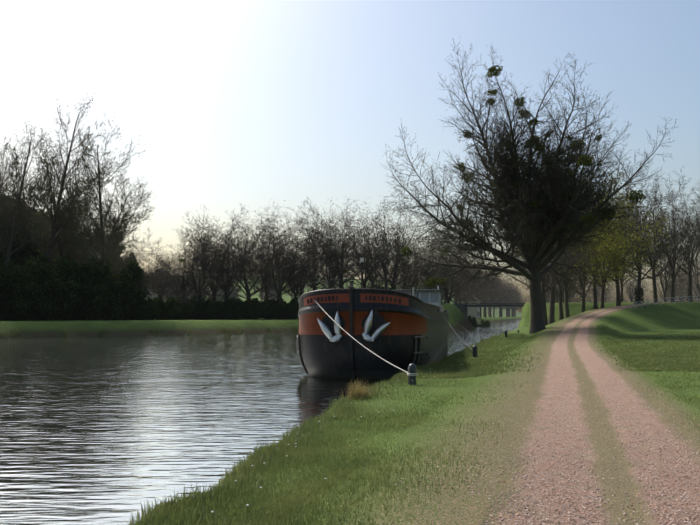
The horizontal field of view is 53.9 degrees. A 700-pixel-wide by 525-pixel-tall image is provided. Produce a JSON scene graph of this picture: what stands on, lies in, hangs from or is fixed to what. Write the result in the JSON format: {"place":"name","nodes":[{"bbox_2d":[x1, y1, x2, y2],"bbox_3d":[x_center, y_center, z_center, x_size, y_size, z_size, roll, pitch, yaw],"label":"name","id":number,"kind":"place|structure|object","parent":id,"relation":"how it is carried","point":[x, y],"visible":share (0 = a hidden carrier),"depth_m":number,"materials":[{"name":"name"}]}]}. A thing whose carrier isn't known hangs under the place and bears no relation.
{"place":"outdoors","nodes":[
{"label":"outdoors","id":0,"kind":"place"},
{"bbox_2d":[0,320,520,524],"bbox_3d":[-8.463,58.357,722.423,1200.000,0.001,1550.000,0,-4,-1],"label":"canal water","id":1,"kind":"structure","parent":0,"point":[105,430],"depth_m":17.05,"materials":[{"name":"liquid"}]},
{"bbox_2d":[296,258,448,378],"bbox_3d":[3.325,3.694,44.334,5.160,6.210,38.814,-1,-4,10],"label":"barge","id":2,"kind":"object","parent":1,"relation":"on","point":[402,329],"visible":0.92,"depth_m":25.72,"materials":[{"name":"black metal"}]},
{"bbox_2d":[0,195,699,524],"bbox_3d":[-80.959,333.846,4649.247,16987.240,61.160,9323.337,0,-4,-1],"label":"ground","id":3,"kind":"structure","parent":0,"point":[574,333],"depth_m":11.46,"materials":[{"name":"plant"}]},
{"bbox_2d":[0,272,18,320],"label":"hedge bush","id":4,"kind":"object","parent":3,"relation":"on","point":[9,318],"visible":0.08,"depth_m":85.91,"materials":[{"name":"green plant"}]},
{"bbox_2d":[0,143,40,252],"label":"tree","id":5,"kind":"object","parent":3,"relation":"on","point":[5,189],"visible":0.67,"depth_m":88.91,"materials":[{"name":"brown plant"}]},
{"bbox_2d":[0,225,40,267],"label":"tree","id":6,"kind":"object","parent":3,"relation":"on","point":[21,256],"visible":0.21,"depth_m":95.15,"materials":[{"name":"green plant"}]},
{"bbox_2d":[0,132,40,244],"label":"tree","id":7,"kind":"object","parent":3,"relation":"on","point":[11,184],"visible":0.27,"depth_m":97.02,"materials":[{"name":"brown plant"}]},
{"bbox_2d":[0,253,49,312],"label":"hedge bush","id":8,"kind":"object","parent":3,"relation":"on","point":[28,264],"visible":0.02,"depth_m":87.48,"materials":[{"name":"green plant"}]},
{"bbox_2d":[0,261,54,320],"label":"hedge bush","id":9,"kind":"object","parent":3,"relation":"on","point":[26,305],"visible":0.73,"depth_m":85.14,"materials":[{"name":"green plant"}]},
{"bbox_2d":[0,267,61,320],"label":"hedge bush","id":10,"kind":"object","parent":3,"relation":"on","point":[12,274],"visible":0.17,"depth_m":84.89,"materials":[{"name":"green plant"}]},
{"bbox_2d":[0,109,68,320],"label":"tree","id":11,"kind":"object","parent":3,"relation":"on","point":[20,192],"visible":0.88,"depth_m":89.15,"materials":[{"name":"brown plant"}]},
{"bbox_2d":[1,171,68,264],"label":"tree","id":12,"kind":"object","parent":3,"relation":"on","point":[35,220],"visible":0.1,"depth_m":100.96,"materials":[{"name":"brown plant"}]},
{"bbox_2d":[28,245,45,258],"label":"thicket bush","id":13,"kind":"object","parent":3,"relation":"on","point":[36,253],"visible":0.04,"depth_m":97.95,"materials":[{"name":"green plant"}]},
{"bbox_2d":[5,256,80,320],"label":"hedge bush","id":14,"kind":"object","parent":3,"relation":"on","point":[63,270],"visible":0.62,"depth_m":87.18,"materials":[{"name":"green plant"}]},
{"bbox_2d":[6,121,94,262],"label":"tree","id":15,"kind":"object","parent":3,"relation":"on","point":[63,231],"visible":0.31,"depth_m":96.49,"materials":[{"name":"brown plant"}]},
{"bbox_2d":[1,92,132,263],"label":"tree","id":16,"kind":"object","parent":3,"relation":"on","point":[52,242],"visible":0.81,"depth_m":92.36,"materials":[{"name":"brown plant"}]},
{"bbox_2d":[45,261,90,319],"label":"hedge bush","id":17,"kind":"object","parent":3,"relation":"on","point":[75,279],"visible":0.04,"depth_m":89.84,"materials":[{"name":"green plant"}]},
{"bbox_2d":[40,135,102,206],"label":"tree","id":18,"kind":"object","parent":3,"relation":"on","point":[78,166],"visible":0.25,"depth_m":212.11,"materials":[{"name":"brown plant"}]},
{"bbox_2d":[45,197,99,265],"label":"tree","id":19,"kind":"object","parent":3,"relation":"on","point":[55,251],"visible":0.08,"depth_m":101.18,"materials":[{"name":"brown plant"}]},
{"bbox_2d":[44,194,115,268],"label":"tree","id":20,"kind":"object","parent":3,"relation":"on","point":[65,249],"visible":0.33,"depth_m":99.30,"materials":[{"name":"brown plant"}]},
{"bbox_2d":[69,259,121,319],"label":"hedge bush","id":21,"kind":"object","parent":3,"relation":"on","point":[82,275],"visible":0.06,"depth_m":90.75,"materials":[{"name":"green plant"}]},
{"bbox_2d":[86,230,123,256],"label":"tree","id":22,"kind":"object","parent":3,"relation":"on","point":[110,241],"visible":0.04,"depth_m":236.11,"materials":[{"name":"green plant"}]},
{"bbox_2d":[58,116,155,319],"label":"tree","id":23,"kind":"object","parent":3,"relation":"on","point":[101,221],"visible":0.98,"depth_m":90.27,"materials":[{"name":"brown plant"}]},
{"bbox_2d":[61,166,161,273],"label":"tree","id":24,"kind":"object","parent":3,"relation":"on","point":[116,239],"visible":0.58,"depth_m":98.61,"materials":[{"name":"brown plant"}]},
{"bbox_2d":[87,255,146,319],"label":"hedge bush","id":25,"kind":"object","parent":3,"relation":"on","point":[132,295],"visible":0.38,"depth_m":95.38,"materials":[{"name":"green plant"}]},
{"bbox_2d":[99,208,138,273],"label":"tree","id":26,"kind":"object","parent":3,"relation":"on","point":[129,247],"visible":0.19,"depth_m":108.60,"materials":[{"name":"brown plant"}]},
{"bbox_2d":[127,298,156,319],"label":"hedge bush","id":27,"kind":"object","parent":3,"relation":"on","point":[144,310],"visible":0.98,"depth_m":96.27,"materials":[{"name":"green plant"}]},
{"bbox_2d":[0,327,298,337],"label":"reed bank","id":28,"kind":"structure","parent":3,"relation":"on","point":[3,335],"depth_m":85.28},
{"bbox_2d":[145,298,165,319],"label":"hedge bush","id":29,"kind":"object","parent":3,"relation":"on","point":[150,300],"visible":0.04,"depth_m":100.62,"materials":[{"name":"green plant"}]},
{"bbox_2d":[98,248,219,315],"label":"tree","id":30,"kind":"object","parent":3,"relation":"on","point":[144,281],"visible":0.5,"depth_m":100.21,"materials":[{"name":"brown plant"}]},
{"bbox_2d":[115,244,209,302],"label":"tree","id":31,"kind":"object","parent":3,"relation":"on","point":[166,270],"visible":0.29,"depth_m":110.97,"materials":[{"name":"brown plant"}]},
{"bbox_2d":[152,303,172,319],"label":"hedge bush","id":32,"kind":"object","parent":3,"relation":"on","point":[159,314],"visible":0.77,"depth_m":99.42,"materials":[{"name":"green plant"}]},
{"bbox_2d":[156,295,182,319],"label":"hedge bush","id":33,"kind":"object","parent":3,"relation":"on","point":[170,304],"visible":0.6,"depth_m":99.92,"materials":[{"name":"green plant"}]},
{"bbox_2d":[173,297,195,319],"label":"hedge bush","id":34,"kind":"object","parent":3,"relation":"on","point":[191,306],"visible":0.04,"depth_m":103.72,"materials":[{"name":"green plant"}]},
{"bbox_2d":[144,234,225,318],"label":"tree","id":35,"kind":"object","parent":3,"relation":"on","point":[187,279],"visible":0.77,"depth_m":106.70,"materials":[{"name":"brown plant"}]},
{"bbox_2d":[177,301,192,319],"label":"hedge bush","id":36,"kind":"object","parent":3,"relation":"on","point":[186,312],"visible":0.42,"depth_m":103.27,"materials":[{"name":"green plant"}]},
{"bbox_2d":[127,211,259,318],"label":"tree","id":37,"kind":"object","parent":3,"relation":"on","point":[200,272],"visible":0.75,"depth_m":107.53,"materials":[{"name":"brown plant"}]},
{"bbox_2d":[191,295,215,319],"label":"hedge bush","id":38,"kind":"object","parent":3,"relation":"on","point":[206,309],"visible":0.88,"depth_m":104.56,"materials":[{"name":"green plant"}]},
{"bbox_2d":[176,206,240,299],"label":"road tree","id":39,"kind":"object","parent":3,"relation":"on","point":[203,241],"visible":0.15,"depth_m":145.31,"materials":[{"name":"brown plant"}]},
{"bbox_2d":[150,212,270,302],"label":"tree","id":40,"kind":"object","parent":3,"relation":"on","point":[210,285],"visible":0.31,"depth_m":113.56,"materials":[{"name":"brown plant"}]},
{"bbox_2d":[208,301,219,318],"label":"hedge bush","id":41,"kind":"object","parent":3,"relation":"on","point":[216,306],"visible":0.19,"depth_m":109.00,"materials":[{"name":"green plant"}]},
{"bbox_2d":[148,203,283,318],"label":"tree","id":42,"kind":"object","parent":3,"relation":"on","point":[227,289],"visible":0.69,"depth_m":111.97,"materials":[{"name":"brown plant"}]},
{"bbox_2d":[216,301,227,318],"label":"hedge bush","id":43,"kind":"object","parent":3,"relation":"on","point":[221,310],"visible":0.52,"depth_m":109.22,"materials":[{"name":"green plant"}]},
{"bbox_2d":[224,298,252,319],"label":"hedge bush","id":44,"kind":"object","parent":3,"relation":"on","point":[235,311],"visible":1,"depth_m":107.94,"materials":[{"name":"green plant"}]},
{"bbox_2d":[181,210,317,299],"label":"tree","id":45,"kind":"object","parent":3,"relation":"on","point":[247,293],"visible":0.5,"depth_m":114.81,"materials":[{"name":"brown plant"}]},
{"bbox_2d":[247,297,271,318],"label":"hedge bush","id":46,"kind":"object","parent":3,"relation":"on","point":[260,311],"visible":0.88,"depth_m":110.95,"materials":[{"name":"green plant"}]},
{"bbox_2d":[234,199,293,300],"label":"road tree","id":47,"kind":"object","parent":3,"relation":"on","point":[267,233],"visible":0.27,"depth_m":138.46,"materials":[{"name":"brown plant"}]},
{"bbox_2d":[233,216,310,301],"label":"tree","id":48,"kind":"object","parent":3,"relation":"on","point":[266,288],"visible":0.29,"depth_m":121.40,"materials":[{"name":"brown plant"}]},
{"bbox_2d":[260,298,285,318],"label":"hedge bush","id":49,"kind":"object","parent":3,"relation":"on","point":[279,307],"visible":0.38,"depth_m":112.03,"materials":[{"name":"green plant"}]},
{"bbox_2d":[266,298,281,318],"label":"hedge bush","id":50,"kind":"object","parent":3,"relation":"on","point":[275,302],"visible":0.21,"depth_m":112.99,"materials":[{"name":"green plant"}]},
{"bbox_2d":[207,206,341,318],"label":"tree","id":51,"kind":"object","parent":3,"relation":"on","point":[275,257],"visible":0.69,"depth_m":115.72,"materials":[{"name":"brown plant"}]},
{"bbox_2d":[278,297,297,318],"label":"hedge bush","id":52,"kind":"object","parent":3,"relation":"on","point":[284,312],"visible":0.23,"depth_m":115.04,"materials":[{"name":"green plant"}]},
{"bbox_2d":[281,299,298,318],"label":"hedge bush","id":53,"kind":"object","parent":3,"relation":"on","point":[293,312],"visible":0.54,"depth_m":114.00,"materials":[{"name":"green plant"}]},
{"bbox_2d":[258,227,347,317],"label":"tree","id":54,"kind":"object","parent":3,"relation":"on","point":[300,292],"visible":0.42,"depth_m":121.02,"materials":[{"name":"brown plant"}]},
{"bbox_2d":[240,201,375,289],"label":"tree","id":55,"kind":"object","parent":3,"relation":"on","point":[309,241],"visible":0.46,"depth_m":125.29,"materials":[{"name":"brown plant"}]},
{"bbox_2d":[257,233,380,297],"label":"tree","id":56,"kind":"object","parent":3,"relation":"on","point":[302,268],"visible":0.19,"depth_m":122.80,"materials":[{"name":"brown plant"}]},
{"bbox_2d":[270,197,390,288],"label":"tree","id":57,"kind":"object","parent":3,"relation":"on","point":[338,241],"visible":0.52,"depth_m":126.01,"materials":[{"name":"brown plant"}]},
{"bbox_2d":[287,206,385,288],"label":"tree","id":58,"kind":"object","parent":3,"relation":"on","point":[331,259],"visible":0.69,"depth_m":124.40,"materials":[{"name":"brown plant"}]},
{"bbox_2d":[304,198,372,286],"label":"road tree","id":59,"kind":"object","parent":3,"relation":"on","point":[337,236],"visible":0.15,"depth_m":138.44,"materials":[{"name":"brown plant"}]},
{"bbox_2d":[324,216,412,287],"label":"tree","id":60,"kind":"object","parent":3,"relation":"on","point":[373,283],"visible":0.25,"depth_m":137.98,"materials":[{"name":"brown plant"}]},
{"bbox_2d":[321,210,420,287],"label":"tree","id":61,"kind":"object","parent":3,"relation":"on","point":[365,282],"visible":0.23,"depth_m":133.28,"materials":[{"name":"brown plant"}]},
{"bbox_2d":[351,195,415,289],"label":"tree","id":62,"kind":"object","parent":3,"relation":"on","point":[385,268],"visible":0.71,"depth_m":129.23,"materials":[{"name":"brown plant"}]},
{"bbox_2d":[211,351,558,520],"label":"dandelion flowers","id":63,"kind":"object","parent":3,"relation":"on","point":[334,422],"visible":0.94,"depth_m":9.79,"materials":[{"name":"white"}]},
{"bbox_2d":[336,357,445,399],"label":"dry grass tufts","id":64,"kind":"object","parent":3,"relation":"on","point":[359,389],"visible":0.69,"depth_m":16.52,"materials":[{"name":"plant"}]},
{"bbox_2d":[350,196,450,286],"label":"tree","id":65,"kind":"object","parent":3,"relation":"on","point":[397,254],"visible":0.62,"depth_m":131.74,"materials":[{"name":"brown plant"}]},
{"bbox_2d":[375,232,441,289],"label":"tree","id":66,"kind":"object","parent":3,"relation":"on","point":[415,282],"visible":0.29,"depth_m":141.32,"materials":[{"name":"brown plant"}]},
{"bbox_2d":[125,323,699,524],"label":"grass","id":67,"kind":"structure","parent":3,"relation":"on","point":[180,511],"depth_m":9.47,"materials":[{"name":"plant"}]},
{"bbox_2d":[315,301,518,384],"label":"bollard ropes","id":68,"kind":"object","parent":3,"relation":"on","point":[411,374],"visible":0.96,"depth_m":22.12,"materials":[{"name":"fabric"}]},
{"bbox_2d":[375,227,461,296],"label":"tree","id":69,"kind":"object","parent":3,"relation":"on","point":[416,285],"visible":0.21,"depth_m":142.46,"materials":[{"name":"brown plant"}]},
{"bbox_2d":[398,217,460,298],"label":"avenue tree","id":70,"kind":"object","parent":3,"relation":"on","point":[429,288],"visible":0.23,"depth_m":144.15,"materials":[{"name":"brown plant"}]},
{"bbox_2d":[419,234,472,302],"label":"avenue tree","id":71,"kind":"object","parent":3,"relation":"on","point":[450,272],"visible":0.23,"depth_m":155.71,"materials":[{"name":"brown plant"}]},
{"bbox_2d":[418,249,485,301],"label":"tree","id":72,"kind":"object","parent":3,"relation":"on","point":[454,281],"visible":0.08,"depth_m":148.35,"materials":[{"name":"brown plant"}]},
{"bbox_2d":[416,248,489,304],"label":"tree","id":73,"kind":"object","parent":3,"relation":"on","point":[448,300],"visible":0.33,"depth_m":144.91,"materials":[{"name":"brown plant"}]},
{"bbox_2d":[429,240,478,302],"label":"avenue tree","id":74,"kind":"object","parent":3,"relation":"on","point":[457,284],"visible":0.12,"depth_m":166.51,"materials":[{"name":"brown plant"}]},
{"bbox_2d":[450,254,484,304],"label":"avenue tree","id":75,"kind":"object","parent":3,"relation":"on","point":[462,282],"visible":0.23,"depth_m":176.16,"materials":[{"name":"brown plant"}]},
{"bbox_2d":[457,295,479,317],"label":"lockkeeper house","id":76,"kind":"structure","parent":3,"relation":"on","point":[474,312],"depth_m":216.00,"materials":[{"name":"tile"}]},
{"bbox_2d":[439,242,499,304],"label":"avenue tree","id":77,"kind":"object","parent":3,"relation":"on","point":[470,288],"visible":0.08,"depth_m":184.11,"materials":[{"name":"brown plant"}]},
{"bbox_2d":[449,255,491,309],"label":"avenue tree","id":78,"kind":"object","parent":3,"relation":"on","point":[474,284],"visible":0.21,"depth_m":208.70,"materials":[{"name":"brown plant"}]},
{"bbox_2d":[473,258,503,317],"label":"avenue tree","id":79,"kind":"object","parent":3,"relation":"on","point":[490,285],"visible":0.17,"depth_m":249.59,"materials":[{"name":"brown plant"}]},
{"bbox_2d":[470,269,509,304],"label":"avenue tree","id":80,"kind":"object","parent":3,"relation":"on","point":[485,292],"visible":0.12,"depth_m":228.90,"materials":[{"name":"brown plant"}]},
{"bbox_2d":[481,271,499,316],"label":"avenue tree","id":81,"kind":"object","parent":3,"relation":"on","point":[490,292],"visible":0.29,"depth_m":260.22,"materials":[{"name":"brown plant"}]},
{"bbox_2d":[452,297,547,318],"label":"canal bridge","id":82,"kind":"structure","parent":3,"relation":"on","point":[463,309],"depth_m":123.31,"materials":[{"name":"stone"}]},
{"bbox_2d":[491,276,518,309],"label":"avenue tree","id":83,"kind":"object","parent":3,"relation":"on","point":[506,291],"visible":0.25,"depth_m":333.96,"materials":[{"name":"brown plant"}]},
{"bbox_2d":[377,39,677,333],"bbox_3d":[15.582,-7.140,65.778,26.211,27.681,25.384,0,-4,2],"label":"mistletoe tree","id":84,"kind":"object","parent":3,"relation":"on","point":[519,194],"visible":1,"depth_m":61.38,"materials":[{"name":"brown plant"}]},
{"bbox_2d":[466,156,604,325],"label":"tree","id":85,"kind":"object","parent":3,"relation":"on","point":[544,290],"visible":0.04,"depth_m":87.51,"materials":[{"name":"brown plant"}]},
{"bbox_2d":[395,352,699,524],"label":"gravel stones","id":86,"kind":"object","parent":3,"relation":"on","point":[689,517],"visible":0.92,"depth_m":7.25,"materials":[{"name":"gravel"}]},
{"bbox_2d":[499,138,595,324],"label":"tree","id":87,"kind":"object","parent":3,"relation":"on","point":[551,319],"visible":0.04,"depth_m":81.76,"materials":[{"name":"brown plant"}]},
{"bbox_2d":[496,233,608,319],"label":"tree","id":88,"kind":"object","parent":3,"relation":"on","point":[559,294],"depth_m":109.74,"materials":[{"name":"brown plant"}]},
{"bbox_2d":[528,271,598,302],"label":"avenue tree","id":89,"kind":"object","parent":3,"relation":"on","point":[569,290],"visible":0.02,"depth_m":137.66,"materials":[{"name":"brown plant"}]},
{"bbox_2d":[523,260,614,302],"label":"avenue tree","id":90,"kind":"object","parent":3,"relation":"on","point":[557,300],"visible":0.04,"depth_m":145.44,"materials":[{"name":"brown plant"}]},
{"bbox_2d":[548,228,617,312],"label":"tree","id":91,"kind":"object","parent":3,"relation":"on","point":[582,293],"visible":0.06,"depth_m":103.90,"materials":[{"name":"green plant"}]},
{"bbox_2d":[542,211,626,317],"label":"tree","id":92,"kind":"object","parent":3,"relation":"on","point":[566,304],"visible":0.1,"depth_m":98.91,"materials":[{"name":"green plant"}]},
{"bbox_2d":[585,275,609,302],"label":"tree","id":93,"kind":"object","parent":3,"relation":"on","point":[591,290],"visible":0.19,"depth_m":276.45,"materials":[{"name":"brown plant"}]},
{"bbox_2d":[585,276,615,302],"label":"tree","id":94,"kind":"object","parent":3,"relation":"on","point":[605,292],"visible":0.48,"depth_m":326.23,"materials":[{"name":"brown plant"}]},
{"bbox_2d":[569,187,642,308],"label":"tree","id":95,"kind":"object","parent":3,"relation":"on","point":[595,305],"depth_m":111.86,"materials":[{"name":"brown plant"}]},
{"bbox_2d":[554,164,677,307],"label":"maple tree","id":96,"kind":"object","parent":3,"relation":"on","point":[612,247],"visible":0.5,"depth_m":93.73,"materials":[{"name":"green plant"}]},
{"bbox_2d":[575,150,666,305],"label":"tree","id":97,"kind":"object","parent":3,"relation":"on","point":[618,299],"visible":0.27,"depth_m":100.79,"materials":[{"name":"brown plant"}]},
{"bbox_2d":[598,269,649,302],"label":"tree","id":98,"kind":"object","parent":3,"relation":"on","point":[629,290],"visible":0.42,"depth_m":232.32,"materials":[{"name":"brown plant"}]},
{"bbox_2d":[593,174,686,301],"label":"maple tree","id":99,"kind":"object","parent":3,"relation":"on","point":[623,276],"visible":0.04,"depth_m":121.30,"materials":[{"name":"brown plant"}]},
{"bbox_2d":[596,170,697,302],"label":"tree","id":100,"kind":"object","parent":3,"relation":"on","point":[655,297],"visible":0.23,"depth_m":112.22,"materials":[{"name":"brown plant"}]},
{"bbox_2d":[606,169,699,303],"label":"tree","id":101,"kind":"object","parent":3,"relation":"on","point":[639,293],"visible":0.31,"depth_m":106.14,"materials":[{"name":"brown plant"}]},
{"bbox_2d":[632,296,699,310],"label":"white fence rails","id":102,"kind":"object","parent":3,"relation":"on","point":[697,299],"visible":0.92,"depth_m":96.81,"materials":[{"name":"paint"}]},
{"bbox_2d":[634,173,699,301],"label":"tree","id":103,"kind":"object","parent":3,"relation":"on","point":[672,262],"visible":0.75,"depth_m":104.47,"materials":[{"name":"brown plant"}]},
{"bbox_2d":[642,214,694,301],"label":"tree","id":104,"kind":"object","parent":3,"relation":"on","point":[665,290],"visible":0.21,"depth_m":143.54,"materials":[{"name":"brown plant"}]},
{"bbox_2d":[638,166,699,301],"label":"tree","id":105,"kind":"object","parent":3,"relation":"on","point":[689,274],"visible":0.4,"depth_m":112.61,"materials":[{"name":"brown plant"}]},
{"bbox_2d":[657,266,697,301],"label":"tree","id":106,"kind":"object","parent":3,"relation":"on","point":[680,290],"visible":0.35,"depth_m":272.10,"materials":[{"name":"brown plant"}]},
{"bbox_2d":[657,180,699,273],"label":"tree","id":107,"kind":"object","parent":3,"relation":"on","point":[698,214],"visible":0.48,"depth_m":111.96,"materials":[{"name":"brown plant"}]},
{"bbox_2d":[663,223,699,300],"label":"tree","id":108,"kind":"object","parent":3,"relation":"on","point":[697,281],"visible":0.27,"depth_m":169.06,"materials":[{"name":"brown plant"}]},
{"bbox_2d":[0,0,699,312],"label":"sky","id":109,"kind":"structure","parent":0,"point":[250,103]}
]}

